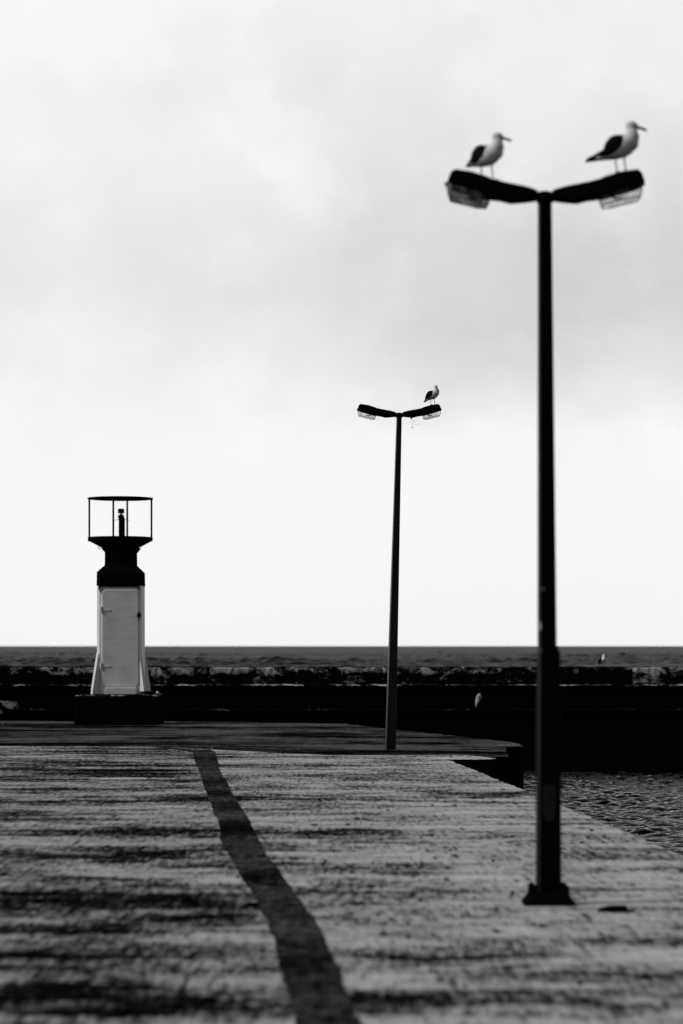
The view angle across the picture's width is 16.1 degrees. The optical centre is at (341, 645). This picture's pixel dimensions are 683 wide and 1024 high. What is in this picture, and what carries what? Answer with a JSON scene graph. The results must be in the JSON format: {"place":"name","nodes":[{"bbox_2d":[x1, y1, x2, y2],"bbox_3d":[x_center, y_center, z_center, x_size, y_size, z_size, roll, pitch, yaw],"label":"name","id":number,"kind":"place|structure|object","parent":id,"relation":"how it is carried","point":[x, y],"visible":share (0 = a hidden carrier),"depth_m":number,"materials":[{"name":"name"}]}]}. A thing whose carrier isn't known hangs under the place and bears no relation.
{"place":"outdoors","nodes":[
{"label":"outdoors","id":0,"kind":"place"},
{"bbox_2d":[0,721,523,789],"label":"quay end","id":1,"kind":"structure","parent":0,"point":[322,738],"depth_m":53.03,"materials":[{"name":"concrete"}]},
{"bbox_2d":[74,496,163,724],"bbox_3d":[-5.829,-0.920,63.620,2.180,5.960,2.180,0,0,0],"label":"harbour light","id":2,"kind":"object","parent":1,"relation":"on","point":[120,684],"visible":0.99,"depth_m":62.96,"materials":[{"name":"black paint"}]},
{"bbox_2d":[100,590,141,686],"bbox_3d":[-5.742,-0.208,62.950,1.120,2.526,0.140,0,0,0],"label":"door","id":3,"kind":"structure","parent":2,"relation":"in","point":[121,615],"depth_m":62.96,"materials":[{"name":"paint"}]},
{"bbox_2d":[141,691,158,694],"bbox_3d":[-4.967,1.210,62.690,0.485,0.095,0.104,0,0,0],"label":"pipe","id":4,"kind":"object","parent":2,"relation":"on","point":[150,692],"visible":1,"depth_m":62.66,"materials":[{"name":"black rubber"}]},
{"bbox_2d":[357,404,441,749],"bbox_3d":[1.140,-1.331,47.800,1.681,6.883,0.358,0,0,0],"label":"street lamp","id":5,"kind":"object","parent":1,"relation":"on","point":[391,715],"visible":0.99,"depth_m":47.72,"materials":[{"name":"metal"}]},
{"bbox_2d":[424,385,438,404],"bbox_3d":[1.777,-4.965,47.806,0.308,0.408,0.188,0,0,23],"label":"seagull","id":6,"kind":"object","parent":5,"relation":"on","point":[432,394],"visible":1,"depth_m":47.74,"materials":[{"name":"white"}]},
{"bbox_2d":[0,746,682,1023],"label":"quay deck","id":7,"kind":"structure","parent":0,"point":[146,917],"depth_m":19.23,"materials":[{"name":"concrete"}]},
{"bbox_2d":[243,902,258,906],"bbox_3d":[-0.692,1.988,18.613,0.120,0.013,0.254,0,0,0],"label":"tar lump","id":8,"kind":"object","parent":7,"relation":"on","point":[250,904],"visible":1,"depth_m":18.54,"materials":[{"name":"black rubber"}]},
{"bbox_2d":[153,746,362,1023],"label":"path","id":9,"kind":"structure","parent":7,"relation":"on","point":[309,968],"depth_m":17.58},
{"bbox_2d":[336,755,496,778],"bbox_3d":[1.034,2.310,43.929,3.512,0.580,1.753,0,0,0],"label":"quay lip","id":10,"kind":"object","parent":7,"relation":"attached to","point":[486,766],"visible":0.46,"depth_m":43.37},
{"bbox_2d":[445,169,644,905],"bbox_3d":[1.576,-0.832,18.754,1.549,5.684,0.380,0,0,0],"label":"street lamp","id":11,"kind":"object","parent":7,"relation":"on","point":[475,190],"visible":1,"depth_m":18.69,"materials":[{"name":"black metal"}]},
{"bbox_2d":[466,132,511,179],"bbox_3d":[1.134,-3.796,18.756,0.376,0.366,0.172,0,0,32],"label":"seagull","id":12,"kind":"object","parent":11,"relation":"on","point":[491,154],"visible":1,"depth_m":18.69,"materials":[{"name":"white"}]},
{"bbox_2d":[544,784,555,821],"bbox_3d":[1.606,1.210,18.645,0.094,0.290,0.021,0,0,0],"label":"access door","id":13,"kind":"structure","parent":11,"relation":"in","point":[549,790],"depth_m":18.64,"materials":[{"name":"black paint"}]},
{"bbox_2d":[585,121,646,172],"bbox_3d":[2.132,-3.869,18.760,0.481,0.410,0.188,0,0,8],"label":"seagull","id":14,"kind":"object","parent":11,"relation":"on","point":[624,145],"visible":0.98,"depth_m":18.70,"materials":[{"name":"white"}]},
{"bbox_2d":[0,647,682,667],"bbox_3d":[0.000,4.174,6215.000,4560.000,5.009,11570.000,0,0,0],"label":"sea","id":15,"kind":"structure","parent":0,"point":[295,657],"depth_m":880.29,"materials":[{"name":"liquid"}]},
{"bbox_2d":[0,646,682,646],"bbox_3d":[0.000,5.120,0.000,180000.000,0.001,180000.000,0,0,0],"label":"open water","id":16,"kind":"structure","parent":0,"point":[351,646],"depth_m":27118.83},
{"bbox_2d":[0,666,682,771],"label":"breakwater","id":17,"kind":"object","parent":16,"relation":"in","point":[619,718],"visible":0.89,"depth_m":84.95,"materials":[{"name":"black stone"}]},
{"bbox_2d":[475,693,481,708],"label":"seagull","id":18,"kind":"object","parent":17,"relation":"on","point":[478,700],"visible":1,"depth_m":84.52,"materials":[{"name":"white"}]},
{"bbox_2d":[598,654,606,666],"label":"seagull","id":19,"kind":"object","parent":17,"relation":"on","point":[602,660],"visible":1,"depth_m":85.54,"materials":[{"name":"white"}]},
{"bbox_2d":[0,0,682,645],"label":"sky","id":20,"kind":"structure","parent":0,"point":[230,230],"materials":[{"name":"white"}]},
{"bbox_2d":[524,769,682,854],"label":"harbour water","id":21,"kind":"structure","parent":0,"point":[647,806],"depth_m":68.73,"materials":[{"name":"grey liquid"}]},
{"bbox_2d":[597,905,634,911],"bbox_3d":[2.066,1.976,18.204,0.279,0.046,0.178,0,0,0],"label":"rubber scrap","id":22,"kind":"object","parent":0,"point":[616,908],"visible":1,"depth_m":18.16,"materials":[{"name":"black rubber"}]}
]}

